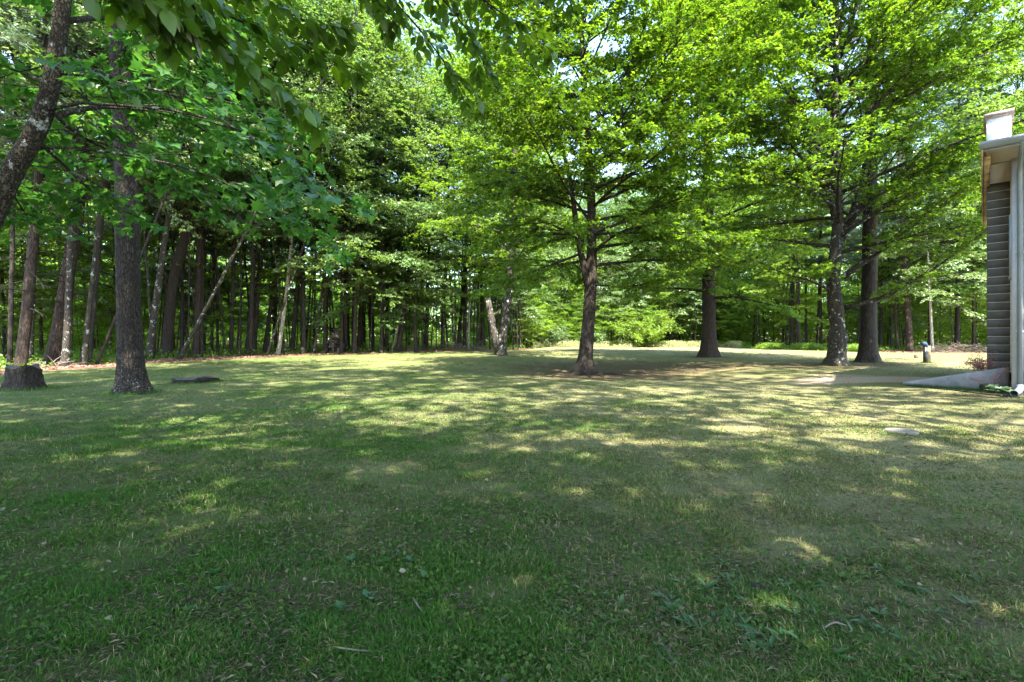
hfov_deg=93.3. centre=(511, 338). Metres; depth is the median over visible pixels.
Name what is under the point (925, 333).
sapling
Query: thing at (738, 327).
sapling
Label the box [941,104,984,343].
pine tree
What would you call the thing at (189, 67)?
slim tree
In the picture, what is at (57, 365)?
brush pile
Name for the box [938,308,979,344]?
sapling
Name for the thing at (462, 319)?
sapling
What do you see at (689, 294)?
woodland tree
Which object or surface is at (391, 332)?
sapling
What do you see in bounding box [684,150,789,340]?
woodland tree
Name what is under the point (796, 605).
broadleaf weed
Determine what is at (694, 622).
broadleaf weed
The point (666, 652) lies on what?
broadleaf weed
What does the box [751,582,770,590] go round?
bark piece
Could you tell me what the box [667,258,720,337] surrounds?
understory tree
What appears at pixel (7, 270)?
understory tree
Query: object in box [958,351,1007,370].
pink shrub
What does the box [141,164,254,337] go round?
understory tree
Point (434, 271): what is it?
understory tree
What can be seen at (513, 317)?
slim tree
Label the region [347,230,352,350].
slim tree
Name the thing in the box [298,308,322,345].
sapling
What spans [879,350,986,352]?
leaf litter
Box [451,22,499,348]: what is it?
slim tree
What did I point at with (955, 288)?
woodland tree
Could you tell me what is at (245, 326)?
sapling
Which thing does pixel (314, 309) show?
woodland tree
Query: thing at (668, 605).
broadleaf weed
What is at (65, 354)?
woodland tree
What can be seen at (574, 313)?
understory tree
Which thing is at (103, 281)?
understory tree
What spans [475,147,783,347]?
distant woods
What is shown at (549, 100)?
maple tree
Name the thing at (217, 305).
pine tree
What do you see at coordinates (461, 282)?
understory tree
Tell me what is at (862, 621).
broadleaf weed
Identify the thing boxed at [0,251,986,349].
distant woods
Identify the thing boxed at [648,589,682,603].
broadleaf weed
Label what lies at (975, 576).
broadleaf weed
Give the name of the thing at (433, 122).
slim tree
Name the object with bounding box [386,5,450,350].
slim tree
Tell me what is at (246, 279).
slim tree
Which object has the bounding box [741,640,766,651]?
broadleaf weed
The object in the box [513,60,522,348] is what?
slim tree
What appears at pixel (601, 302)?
understory tree
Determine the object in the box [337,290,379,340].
sapling
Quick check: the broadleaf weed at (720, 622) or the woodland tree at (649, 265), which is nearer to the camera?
the broadleaf weed at (720, 622)
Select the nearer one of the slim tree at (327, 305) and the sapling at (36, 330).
the sapling at (36, 330)
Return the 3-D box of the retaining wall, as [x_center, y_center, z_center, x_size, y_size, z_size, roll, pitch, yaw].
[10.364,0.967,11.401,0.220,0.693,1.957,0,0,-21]
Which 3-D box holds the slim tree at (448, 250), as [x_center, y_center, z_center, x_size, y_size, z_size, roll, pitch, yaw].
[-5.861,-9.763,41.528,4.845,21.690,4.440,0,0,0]
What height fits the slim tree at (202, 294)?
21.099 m
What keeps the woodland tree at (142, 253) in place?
on the ground at (840, 381)
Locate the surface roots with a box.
[555,372,636,377]
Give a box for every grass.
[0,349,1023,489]
[0,360,1023,435]
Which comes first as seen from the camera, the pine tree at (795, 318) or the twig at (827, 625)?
the twig at (827, 625)
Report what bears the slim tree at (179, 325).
on the ground at (840, 381)
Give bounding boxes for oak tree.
[108,0,264,395]
[728,0,1023,362]
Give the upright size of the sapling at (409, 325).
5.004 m
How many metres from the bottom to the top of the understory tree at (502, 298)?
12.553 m
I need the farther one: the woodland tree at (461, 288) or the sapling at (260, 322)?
the woodland tree at (461, 288)
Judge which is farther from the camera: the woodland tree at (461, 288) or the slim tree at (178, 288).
the woodland tree at (461, 288)
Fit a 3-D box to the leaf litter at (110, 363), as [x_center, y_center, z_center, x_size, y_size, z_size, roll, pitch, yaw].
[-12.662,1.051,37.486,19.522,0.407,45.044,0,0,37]
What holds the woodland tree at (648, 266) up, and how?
on the ground at (840, 381)
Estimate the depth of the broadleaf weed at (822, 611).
2.24 m
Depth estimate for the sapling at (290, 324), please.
45.02 m
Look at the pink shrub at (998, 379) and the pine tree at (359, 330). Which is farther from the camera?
the pine tree at (359, 330)
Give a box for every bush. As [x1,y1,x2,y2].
[528,323,574,345]
[576,325,609,344]
[613,310,677,346]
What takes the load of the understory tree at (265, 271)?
on the ground at (840, 381)
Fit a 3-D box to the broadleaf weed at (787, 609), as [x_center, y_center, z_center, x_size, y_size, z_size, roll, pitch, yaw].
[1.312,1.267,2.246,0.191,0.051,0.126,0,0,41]
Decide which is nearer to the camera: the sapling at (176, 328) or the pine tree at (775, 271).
the sapling at (176, 328)
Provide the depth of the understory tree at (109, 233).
27.78 m
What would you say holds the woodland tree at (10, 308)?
on the ground at (840, 381)
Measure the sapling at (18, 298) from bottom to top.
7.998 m
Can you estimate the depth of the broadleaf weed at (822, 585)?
2.50 m
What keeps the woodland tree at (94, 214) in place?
on the ground at (840, 381)
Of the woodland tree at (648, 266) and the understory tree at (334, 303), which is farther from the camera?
the woodland tree at (648, 266)
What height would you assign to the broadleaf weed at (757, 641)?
0.020 m
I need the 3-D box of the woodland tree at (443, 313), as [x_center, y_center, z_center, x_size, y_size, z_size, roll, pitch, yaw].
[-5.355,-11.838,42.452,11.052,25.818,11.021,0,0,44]
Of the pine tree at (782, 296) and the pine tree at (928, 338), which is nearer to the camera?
the pine tree at (928, 338)
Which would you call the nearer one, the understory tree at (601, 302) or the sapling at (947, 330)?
the sapling at (947, 330)
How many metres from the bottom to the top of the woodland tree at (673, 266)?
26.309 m
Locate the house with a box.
[979,107,1023,395]
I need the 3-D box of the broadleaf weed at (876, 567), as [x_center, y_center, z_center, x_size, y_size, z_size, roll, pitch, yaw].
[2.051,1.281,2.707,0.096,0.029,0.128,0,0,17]
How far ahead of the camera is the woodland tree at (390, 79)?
30.32 m
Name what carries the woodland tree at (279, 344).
on the ground at (840, 381)
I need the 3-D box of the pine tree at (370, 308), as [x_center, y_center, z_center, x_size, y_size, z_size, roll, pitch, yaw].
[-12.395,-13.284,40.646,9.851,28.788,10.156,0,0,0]
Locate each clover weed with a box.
[182,604,202,614]
[204,567,221,575]
[213,583,233,593]
[260,558,275,565]
[293,612,306,620]
[332,600,354,614]
[343,553,358,563]
[357,589,376,602]
[375,556,392,565]
[405,556,418,562]
[420,570,435,578]
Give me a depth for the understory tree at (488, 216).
50.00 m
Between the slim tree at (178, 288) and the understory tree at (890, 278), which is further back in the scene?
the understory tree at (890, 278)
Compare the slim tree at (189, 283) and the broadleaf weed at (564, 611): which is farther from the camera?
the slim tree at (189, 283)
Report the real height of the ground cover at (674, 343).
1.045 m
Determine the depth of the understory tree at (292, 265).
32.85 m
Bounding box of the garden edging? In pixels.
[906,385,1023,397]
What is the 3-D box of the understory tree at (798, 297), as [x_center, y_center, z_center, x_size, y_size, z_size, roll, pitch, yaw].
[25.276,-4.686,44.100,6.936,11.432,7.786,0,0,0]
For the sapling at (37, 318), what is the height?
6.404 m
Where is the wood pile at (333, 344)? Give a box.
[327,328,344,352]
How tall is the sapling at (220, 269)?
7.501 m
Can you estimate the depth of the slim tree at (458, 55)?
40.61 m
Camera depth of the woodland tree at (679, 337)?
63.20 m
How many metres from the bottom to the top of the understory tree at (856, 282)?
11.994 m
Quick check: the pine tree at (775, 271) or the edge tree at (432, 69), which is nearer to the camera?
the edge tree at (432, 69)
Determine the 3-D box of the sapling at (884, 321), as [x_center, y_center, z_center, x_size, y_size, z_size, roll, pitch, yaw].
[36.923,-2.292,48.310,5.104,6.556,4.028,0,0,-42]
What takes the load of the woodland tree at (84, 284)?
on the ground at (840, 381)
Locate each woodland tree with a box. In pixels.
[0,0,232,365]
[0,0,271,364]
[0,4,193,357]
[0,8,149,365]
[0,11,176,360]
[0,20,34,357]
[1,0,281,362]
[2,36,145,346]
[12,111,194,233]
[19,118,153,275]
[25,33,43,353]
[36,36,95,348]
[61,0,341,359]
[75,51,191,352]
[95,0,300,363]
[97,5,321,353]
[113,25,318,353]
[152,2,332,354]
[159,3,357,354]
[176,0,407,358]
[200,211,206,344]
[214,0,393,354]
[230,0,375,352]
[236,0,400,353]
[256,4,389,352]
[262,0,416,351]
[265,0,422,355]
[265,166,392,337]
[270,237,277,343]
[274,5,424,352]
[274,227,278,350]
[291,42,441,349]
[313,255,316,343]
[317,10,465,350]
[338,35,452,347]
[347,273,349,346]
[363,313,365,347]
[386,44,502,348]
[392,101,418,344]
[415,97,527,348]
[416,163,424,346]
[421,87,462,327]
[450,145,463,346]
[451,199,564,336]
[474,58,593,347]
[484,199,563,343]
[488,186,568,317]
[530,152,607,327]
[530,157,578,346]
[539,208,602,326]
[550,201,619,339]
[562,144,664,344]
[571,176,635,327]
[600,161,655,340]
[614,149,718,339]
[616,195,686,305]
[623,209,700,340]
[636,134,729,341]
[659,214,717,339]
[675,192,761,322]
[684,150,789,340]
[853,1,1023,350]
[908,0,1023,302]
[936,3,1023,145]
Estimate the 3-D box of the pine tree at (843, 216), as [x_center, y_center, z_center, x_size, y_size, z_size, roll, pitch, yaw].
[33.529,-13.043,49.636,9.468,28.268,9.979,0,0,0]
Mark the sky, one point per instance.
(606, 47)
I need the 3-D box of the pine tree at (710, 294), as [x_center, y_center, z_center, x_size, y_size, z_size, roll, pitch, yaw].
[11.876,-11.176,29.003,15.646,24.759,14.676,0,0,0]
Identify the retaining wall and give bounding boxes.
[903,367,1008,389]
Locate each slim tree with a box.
[104,136,114,251]
[137,151,150,320]
[138,20,221,193]
[154,118,166,293]
[154,183,161,354]
[169,61,254,354]
[169,77,186,340]
[176,256,185,353]
[180,204,200,349]
[186,12,241,357]
[192,76,238,356]
[205,6,263,349]
[236,70,275,352]
[239,4,283,355]
[243,240,248,304]
[249,10,288,351]
[253,2,297,355]
[257,8,301,353]
[285,163,298,347]
[299,245,300,300]
[306,1,329,344]
[308,18,359,352]
[314,79,340,337]
[327,274,328,339]
[335,6,371,347]
[343,209,344,339]
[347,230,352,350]
[358,41,414,351]
[361,122,388,350]
[367,54,394,350]
[380,72,436,350]
[384,44,449,312]
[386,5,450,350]
[389,39,434,279]
[390,61,425,349]
[393,81,442,289]
[409,71,467,349]
[419,100,468,350]
[423,120,448,348]
[424,50,465,348]
[430,51,493,347]
[431,99,483,348]
[448,90,509,349]
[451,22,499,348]
[451,100,493,348]
[458,62,493,325]
[471,135,513,348]
[473,142,493,345]
[488,123,528,346]
[492,148,511,330]
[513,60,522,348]
[516,215,519,343]
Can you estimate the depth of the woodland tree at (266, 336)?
33.63 m
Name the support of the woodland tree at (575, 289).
on the ground at (840, 381)
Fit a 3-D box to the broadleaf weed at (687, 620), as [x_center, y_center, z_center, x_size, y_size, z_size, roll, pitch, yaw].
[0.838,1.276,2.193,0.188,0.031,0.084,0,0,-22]
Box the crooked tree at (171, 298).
[66,48,321,357]
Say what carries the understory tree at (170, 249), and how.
on the ground at (840, 381)
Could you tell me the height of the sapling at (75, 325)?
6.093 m
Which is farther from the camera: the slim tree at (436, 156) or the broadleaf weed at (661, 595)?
the slim tree at (436, 156)
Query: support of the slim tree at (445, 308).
on the ground at (840, 381)
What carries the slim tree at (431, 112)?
on the ground at (840, 381)
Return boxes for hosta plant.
[983,383,999,390]
[992,386,1014,392]
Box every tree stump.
[0,363,49,390]
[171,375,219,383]
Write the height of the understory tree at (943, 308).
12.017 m
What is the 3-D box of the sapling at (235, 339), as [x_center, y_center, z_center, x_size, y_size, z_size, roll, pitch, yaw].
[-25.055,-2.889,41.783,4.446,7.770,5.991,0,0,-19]
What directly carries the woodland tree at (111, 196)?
on the ground at (840, 381)
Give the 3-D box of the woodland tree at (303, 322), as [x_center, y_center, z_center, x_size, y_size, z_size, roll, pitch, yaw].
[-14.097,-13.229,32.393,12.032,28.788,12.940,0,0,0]
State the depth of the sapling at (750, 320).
53.90 m
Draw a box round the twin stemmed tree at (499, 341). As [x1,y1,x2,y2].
[399,57,606,355]
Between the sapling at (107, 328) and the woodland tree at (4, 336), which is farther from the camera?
the sapling at (107, 328)
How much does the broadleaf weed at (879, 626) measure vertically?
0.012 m
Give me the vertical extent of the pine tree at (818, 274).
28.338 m
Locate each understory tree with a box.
[0,111,83,315]
[0,116,108,339]
[0,207,21,274]
[7,215,87,332]
[21,205,115,349]
[23,152,180,349]
[74,164,244,354]
[79,217,187,331]
[83,181,229,348]
[86,236,177,339]
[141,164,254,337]
[154,224,237,332]
[177,180,309,352]
[193,210,293,334]
[208,198,318,330]
[242,239,313,345]
[250,225,339,348]
[257,120,404,353]
[302,114,458,352]
[315,255,384,332]
[331,194,413,346]
[350,153,477,351]
[351,199,434,340]
[361,198,463,350]
[390,231,461,346]
[407,211,475,346]
[431,201,521,349]
[464,213,539,329]
[473,248,530,328]
[479,236,549,347]
[494,250,545,347]
[562,293,583,341]
[568,286,599,320]
[577,288,611,331]
[595,267,634,333]
[602,257,651,335]
[628,293,650,337]
[637,263,687,327]
[645,264,695,340]
[649,279,693,339]
[665,285,693,337]
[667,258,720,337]
[691,298,733,336]
[695,256,745,336]
[732,245,803,341]
[736,210,826,344]
[742,224,829,342]
[822,227,902,332]
[845,216,945,348]
[848,203,955,348]
[853,232,944,348]
[877,150,986,351]
[877,163,986,349]
[877,257,936,345]
[883,249,965,346]
[898,233,982,344]
[942,150,986,302]
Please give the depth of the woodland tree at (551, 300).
53.15 m
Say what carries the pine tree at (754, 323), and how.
on the ground at (840, 381)
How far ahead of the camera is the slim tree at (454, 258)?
41.70 m
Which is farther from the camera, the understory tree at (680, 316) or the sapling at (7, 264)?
the understory tree at (680, 316)
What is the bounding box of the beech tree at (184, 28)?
[65,0,593,154]
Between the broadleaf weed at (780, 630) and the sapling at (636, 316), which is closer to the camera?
the broadleaf weed at (780, 630)
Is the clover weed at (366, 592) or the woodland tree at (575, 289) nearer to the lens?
the clover weed at (366, 592)
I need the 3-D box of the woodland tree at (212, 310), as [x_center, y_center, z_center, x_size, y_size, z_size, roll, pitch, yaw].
[-18.850,-12.061,31.108,12.635,26.395,13.977,0,0,0]
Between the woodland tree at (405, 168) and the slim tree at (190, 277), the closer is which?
the slim tree at (190, 277)
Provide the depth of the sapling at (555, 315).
57.53 m
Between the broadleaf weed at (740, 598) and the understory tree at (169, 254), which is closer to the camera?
the broadleaf weed at (740, 598)
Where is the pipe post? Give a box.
[920,342,930,362]
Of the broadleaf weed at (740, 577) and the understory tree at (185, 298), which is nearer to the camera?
the broadleaf weed at (740, 577)
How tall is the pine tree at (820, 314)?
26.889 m
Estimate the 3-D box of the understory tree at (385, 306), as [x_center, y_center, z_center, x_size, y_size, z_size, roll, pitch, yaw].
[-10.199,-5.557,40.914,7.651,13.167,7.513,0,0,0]
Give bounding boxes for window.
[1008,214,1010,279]
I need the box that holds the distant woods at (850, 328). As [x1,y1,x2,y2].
[728,132,1012,347]
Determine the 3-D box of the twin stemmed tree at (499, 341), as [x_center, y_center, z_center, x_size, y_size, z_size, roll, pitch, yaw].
[0.790,-8.595,32.087,13.209,19.466,12.422,0,0,27]
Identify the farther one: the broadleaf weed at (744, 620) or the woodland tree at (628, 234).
the woodland tree at (628, 234)
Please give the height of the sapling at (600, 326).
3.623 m
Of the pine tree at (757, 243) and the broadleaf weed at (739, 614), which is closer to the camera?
the broadleaf weed at (739, 614)
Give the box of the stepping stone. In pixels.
[884,428,918,435]
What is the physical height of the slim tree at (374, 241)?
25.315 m
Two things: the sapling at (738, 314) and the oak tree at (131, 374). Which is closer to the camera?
the oak tree at (131, 374)
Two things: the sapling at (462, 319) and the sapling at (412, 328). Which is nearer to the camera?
the sapling at (412, 328)
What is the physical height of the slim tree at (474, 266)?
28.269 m
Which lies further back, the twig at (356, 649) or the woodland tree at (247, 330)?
the woodland tree at (247, 330)
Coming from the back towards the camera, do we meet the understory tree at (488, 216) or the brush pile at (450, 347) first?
the understory tree at (488, 216)
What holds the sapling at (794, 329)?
on the ground at (840, 381)
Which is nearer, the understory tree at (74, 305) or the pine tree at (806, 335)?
the understory tree at (74, 305)
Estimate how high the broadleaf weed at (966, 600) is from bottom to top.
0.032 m
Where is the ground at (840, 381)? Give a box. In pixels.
[0,341,1023,681]
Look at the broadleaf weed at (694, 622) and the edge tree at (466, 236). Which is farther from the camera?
the edge tree at (466, 236)
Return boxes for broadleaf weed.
[560,605,578,617]
[599,612,621,625]
[615,593,631,610]
[647,648,683,664]
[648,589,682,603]
[649,636,680,658]
[657,599,677,612]
[661,597,684,611]
[669,610,702,634]
[685,619,710,626]
[686,617,705,630]
[689,581,714,591]
[694,593,710,603]
[695,575,727,591]
[707,608,740,618]
[709,611,731,631]
[713,562,741,570]
[719,572,737,588]
[719,606,749,623]
[724,570,745,579]
[733,622,769,637]
[733,624,772,649]
[735,595,753,610]
[737,615,752,622]
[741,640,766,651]
[762,625,801,647]
[762,635,789,660]
[764,580,791,594]
[776,602,808,624]
[777,603,808,625]
[785,630,812,646]
[794,609,817,624]
[801,646,857,662]
[803,581,832,590]
[805,607,837,622]
[834,619,867,643]
[840,660,874,678]
[849,613,875,629]
[859,599,877,607]
[868,606,892,616]
[870,564,891,573]
[870,622,901,635]
[888,627,902,640]
[892,580,931,595]
[892,597,913,607]
[917,606,950,618]
[947,592,980,611]
[967,573,995,589]
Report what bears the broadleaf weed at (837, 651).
on the ground at (840, 381)
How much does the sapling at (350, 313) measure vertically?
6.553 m
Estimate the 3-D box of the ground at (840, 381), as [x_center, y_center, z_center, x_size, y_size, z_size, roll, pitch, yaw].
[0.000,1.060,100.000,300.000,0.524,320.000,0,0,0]
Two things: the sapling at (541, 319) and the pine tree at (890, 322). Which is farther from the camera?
the sapling at (541, 319)
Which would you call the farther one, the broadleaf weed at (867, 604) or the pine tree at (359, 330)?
the pine tree at (359, 330)
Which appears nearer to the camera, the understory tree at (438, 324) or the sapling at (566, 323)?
the understory tree at (438, 324)
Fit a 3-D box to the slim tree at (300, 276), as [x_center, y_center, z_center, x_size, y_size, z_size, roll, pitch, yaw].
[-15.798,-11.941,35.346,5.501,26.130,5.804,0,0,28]
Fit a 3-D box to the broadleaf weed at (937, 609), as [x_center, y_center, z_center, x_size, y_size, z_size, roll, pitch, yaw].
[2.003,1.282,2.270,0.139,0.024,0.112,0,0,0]
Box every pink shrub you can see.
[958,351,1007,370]
[969,366,1010,391]
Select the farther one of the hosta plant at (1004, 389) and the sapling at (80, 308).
the sapling at (80, 308)
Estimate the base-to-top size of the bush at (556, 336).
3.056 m
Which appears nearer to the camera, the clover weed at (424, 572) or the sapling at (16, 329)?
the clover weed at (424, 572)
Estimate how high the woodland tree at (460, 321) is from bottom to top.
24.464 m
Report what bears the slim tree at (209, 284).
on the ground at (840, 381)
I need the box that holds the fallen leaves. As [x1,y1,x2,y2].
[0,365,1021,681]
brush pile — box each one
[31,355,86,367]
[393,341,426,350]
[418,339,485,350]
[914,340,986,351]
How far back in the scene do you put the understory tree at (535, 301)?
47.19 m
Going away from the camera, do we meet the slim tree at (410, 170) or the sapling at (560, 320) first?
the slim tree at (410, 170)
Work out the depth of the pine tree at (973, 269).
37.11 m
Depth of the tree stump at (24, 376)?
12.12 m
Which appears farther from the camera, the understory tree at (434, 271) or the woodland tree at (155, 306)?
the understory tree at (434, 271)
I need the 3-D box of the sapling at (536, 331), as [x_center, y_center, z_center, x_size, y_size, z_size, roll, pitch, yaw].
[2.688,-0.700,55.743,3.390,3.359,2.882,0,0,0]
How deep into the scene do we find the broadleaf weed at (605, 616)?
2.18 m
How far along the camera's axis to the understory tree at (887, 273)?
39.56 m
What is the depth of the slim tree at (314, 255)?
34.90 m
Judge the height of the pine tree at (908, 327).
28.412 m
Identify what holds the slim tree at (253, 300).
on the ground at (840, 381)
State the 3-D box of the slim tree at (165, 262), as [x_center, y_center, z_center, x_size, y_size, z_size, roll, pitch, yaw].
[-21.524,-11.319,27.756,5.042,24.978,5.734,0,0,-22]
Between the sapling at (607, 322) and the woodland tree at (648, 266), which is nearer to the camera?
the sapling at (607, 322)
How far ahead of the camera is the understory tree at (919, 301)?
44.30 m
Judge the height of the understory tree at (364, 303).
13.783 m
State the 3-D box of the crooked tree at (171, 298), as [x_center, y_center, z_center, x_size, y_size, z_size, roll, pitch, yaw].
[-17.905,-10.051,26.789,10.319,22.529,9.923,0,0,11]
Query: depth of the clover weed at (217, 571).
2.65 m
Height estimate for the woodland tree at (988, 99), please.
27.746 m
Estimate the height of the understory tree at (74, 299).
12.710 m
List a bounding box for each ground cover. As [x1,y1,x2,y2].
[0,342,524,369]
[532,340,741,348]
[741,342,858,351]
[878,344,986,351]
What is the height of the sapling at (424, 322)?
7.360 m
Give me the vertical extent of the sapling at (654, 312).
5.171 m
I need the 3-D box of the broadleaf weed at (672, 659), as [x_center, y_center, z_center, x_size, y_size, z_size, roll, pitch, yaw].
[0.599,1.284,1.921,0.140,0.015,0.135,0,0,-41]
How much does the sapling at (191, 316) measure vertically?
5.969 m
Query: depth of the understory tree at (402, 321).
36.57 m
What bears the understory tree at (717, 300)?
on the ground at (840, 381)
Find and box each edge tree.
[146,0,378,354]
[229,0,494,353]
[234,0,440,352]
[359,194,460,352]
[377,8,569,348]
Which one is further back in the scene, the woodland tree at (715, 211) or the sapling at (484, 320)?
the woodland tree at (715, 211)
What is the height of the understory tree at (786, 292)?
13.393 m
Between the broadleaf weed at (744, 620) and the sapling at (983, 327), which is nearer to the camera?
the broadleaf weed at (744, 620)
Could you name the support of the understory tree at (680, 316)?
on the ground at (840, 381)
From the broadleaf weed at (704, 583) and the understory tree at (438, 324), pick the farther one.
the understory tree at (438, 324)
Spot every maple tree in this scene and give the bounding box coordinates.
[0,0,388,276]
[409,0,834,374]
[609,0,1023,366]
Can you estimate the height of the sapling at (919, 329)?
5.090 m
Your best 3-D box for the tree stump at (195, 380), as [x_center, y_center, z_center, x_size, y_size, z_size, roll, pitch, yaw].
[-9.452,1.230,14.475,1.274,0.239,1.254,0,0,0]
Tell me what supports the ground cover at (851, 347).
on the ground at (840, 381)
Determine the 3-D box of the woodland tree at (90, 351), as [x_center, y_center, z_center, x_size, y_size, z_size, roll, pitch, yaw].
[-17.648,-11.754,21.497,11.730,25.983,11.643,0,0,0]
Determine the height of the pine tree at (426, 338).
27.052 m
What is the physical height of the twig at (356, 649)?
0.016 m
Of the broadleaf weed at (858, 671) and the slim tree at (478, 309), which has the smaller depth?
the broadleaf weed at (858, 671)
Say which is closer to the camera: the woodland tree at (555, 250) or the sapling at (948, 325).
the sapling at (948, 325)
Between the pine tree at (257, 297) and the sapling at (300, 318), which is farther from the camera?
the sapling at (300, 318)
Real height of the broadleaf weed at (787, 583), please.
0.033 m
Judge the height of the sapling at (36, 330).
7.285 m
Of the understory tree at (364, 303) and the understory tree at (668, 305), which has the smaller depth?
the understory tree at (364, 303)
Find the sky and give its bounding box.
[0,0,1023,340]
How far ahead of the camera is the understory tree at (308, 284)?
39.18 m
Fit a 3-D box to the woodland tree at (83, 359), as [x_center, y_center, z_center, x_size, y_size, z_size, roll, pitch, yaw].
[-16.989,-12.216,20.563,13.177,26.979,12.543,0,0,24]
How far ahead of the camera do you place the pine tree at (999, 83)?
37.43 m
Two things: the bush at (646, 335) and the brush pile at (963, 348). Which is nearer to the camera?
the brush pile at (963, 348)
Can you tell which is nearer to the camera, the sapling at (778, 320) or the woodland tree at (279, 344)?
the woodland tree at (279, 344)
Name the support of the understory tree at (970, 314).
on the ground at (840, 381)
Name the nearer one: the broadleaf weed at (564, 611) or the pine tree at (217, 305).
the broadleaf weed at (564, 611)
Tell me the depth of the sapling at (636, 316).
60.40 m
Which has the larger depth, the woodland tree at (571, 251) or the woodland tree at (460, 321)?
the woodland tree at (571, 251)
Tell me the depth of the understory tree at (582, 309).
66.33 m
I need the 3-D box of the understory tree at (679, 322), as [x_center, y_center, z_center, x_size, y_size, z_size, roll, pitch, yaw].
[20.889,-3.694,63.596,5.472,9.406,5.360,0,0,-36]
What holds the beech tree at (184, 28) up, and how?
on the ground at (840, 381)
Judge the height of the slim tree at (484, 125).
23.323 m
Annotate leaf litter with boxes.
[0,347,525,373]
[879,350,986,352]
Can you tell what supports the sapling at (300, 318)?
on the ground at (840, 381)
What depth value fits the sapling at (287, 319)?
35.69 m
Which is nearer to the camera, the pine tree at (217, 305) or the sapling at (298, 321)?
the pine tree at (217, 305)
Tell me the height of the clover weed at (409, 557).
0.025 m
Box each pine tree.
[0,0,156,366]
[0,2,172,364]
[84,69,246,354]
[138,74,274,354]
[139,60,277,356]
[204,1,325,353]
[305,70,402,350]
[306,17,419,349]
[378,26,486,348]
[445,122,509,348]
[587,1,854,356]
[729,139,777,343]
[732,107,779,345]
[741,140,810,341]
[745,141,775,342]
[749,76,847,345]
[751,197,784,344]
[752,189,772,345]
[776,64,881,345]
[779,188,799,343]
[781,130,829,343]
[784,146,798,345]
[790,68,886,326]
[799,101,878,326]
[801,64,856,344]
[821,11,980,351]
[841,57,884,344]
[842,98,946,346]
[844,41,895,348]
[859,111,921,350]
[878,110,897,346]
[887,7,1019,349]
[887,108,939,346]
[891,102,948,340]
[916,13,986,345]
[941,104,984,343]
[965,66,1020,119]
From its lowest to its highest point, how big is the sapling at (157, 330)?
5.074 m
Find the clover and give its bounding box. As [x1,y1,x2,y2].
[0,383,1023,681]
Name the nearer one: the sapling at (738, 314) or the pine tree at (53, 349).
the pine tree at (53, 349)
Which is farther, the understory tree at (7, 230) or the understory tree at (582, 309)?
the understory tree at (582, 309)
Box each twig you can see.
[178,594,208,605]
[334,643,391,651]
[820,622,852,629]
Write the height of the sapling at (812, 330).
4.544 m
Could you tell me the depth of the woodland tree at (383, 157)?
36.09 m
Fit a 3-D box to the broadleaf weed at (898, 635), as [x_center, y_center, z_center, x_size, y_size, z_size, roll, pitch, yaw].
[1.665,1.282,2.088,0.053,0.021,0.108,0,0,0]
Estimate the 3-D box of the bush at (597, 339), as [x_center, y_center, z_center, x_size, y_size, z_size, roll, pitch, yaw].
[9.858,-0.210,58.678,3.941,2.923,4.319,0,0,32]
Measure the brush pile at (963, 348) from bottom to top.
1.087 m
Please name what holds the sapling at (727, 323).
on the ground at (840, 381)
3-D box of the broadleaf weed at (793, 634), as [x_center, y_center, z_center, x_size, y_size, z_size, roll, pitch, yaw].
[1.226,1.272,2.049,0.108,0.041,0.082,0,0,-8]
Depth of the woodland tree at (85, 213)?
34.19 m
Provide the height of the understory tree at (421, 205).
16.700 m
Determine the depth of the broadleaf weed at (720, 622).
2.17 m
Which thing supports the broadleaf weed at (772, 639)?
on the ground at (840, 381)
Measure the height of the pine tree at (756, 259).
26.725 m
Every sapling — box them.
[0,221,80,358]
[0,239,77,342]
[0,240,19,322]
[0,243,77,351]
[0,256,55,352]
[6,318,43,346]
[36,238,115,353]
[50,286,113,345]
[53,228,163,340]
[73,276,115,344]
[75,277,148,349]
[94,303,115,343]
[95,282,163,348]
[141,300,191,341]
[145,267,222,353]
[160,270,238,349]
[174,311,207,347]
[184,277,247,347]
[187,255,265,350]
[194,263,245,343]
[227,287,271,344]
[236,274,300,343]
[237,295,270,344]
[271,282,320,343]
[284,309,315,344]
[289,286,336,347]
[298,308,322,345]
[309,310,332,342]
[316,287,351,337]
[321,281,376,345]
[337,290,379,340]
[374,268,420,342]
[374,307,396,345]
[384,298,412,343]
[389,307,417,341]
[410,309,432,341]
[412,304,448,340]
[439,297,478,341]
[446,309,462,337]
[461,302,488,343]
[467,303,500,341]
[508,298,557,342]
[512,316,545,348]
[514,301,559,343]
[527,318,547,337]
[544,308,572,343]
[550,313,570,331]
[551,317,570,341]
[556,313,576,341]
[569,322,581,343]
[580,319,610,335]
[594,303,627,343]
[594,324,605,338]
[595,306,622,337]
[608,307,641,343]
[623,307,653,331]
[635,305,676,342]
[673,314,701,340]
[687,323,701,341]
[716,302,759,342]
[716,310,751,342]
[718,307,749,339]
[718,311,751,342]
[732,304,768,343]
[761,304,789,346]
[781,311,807,342]
[800,307,828,342]
[823,292,860,343]
[847,308,887,338]
[856,303,898,339]
[886,296,935,343]
[897,297,934,342]
[914,306,952,344]
[933,310,969,343]
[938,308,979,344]
[943,289,986,342]
[977,314,986,344]
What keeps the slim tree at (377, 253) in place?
on the ground at (840, 381)
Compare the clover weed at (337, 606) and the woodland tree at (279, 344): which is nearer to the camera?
the clover weed at (337, 606)
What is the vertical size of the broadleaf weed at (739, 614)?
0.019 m
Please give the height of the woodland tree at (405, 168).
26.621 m

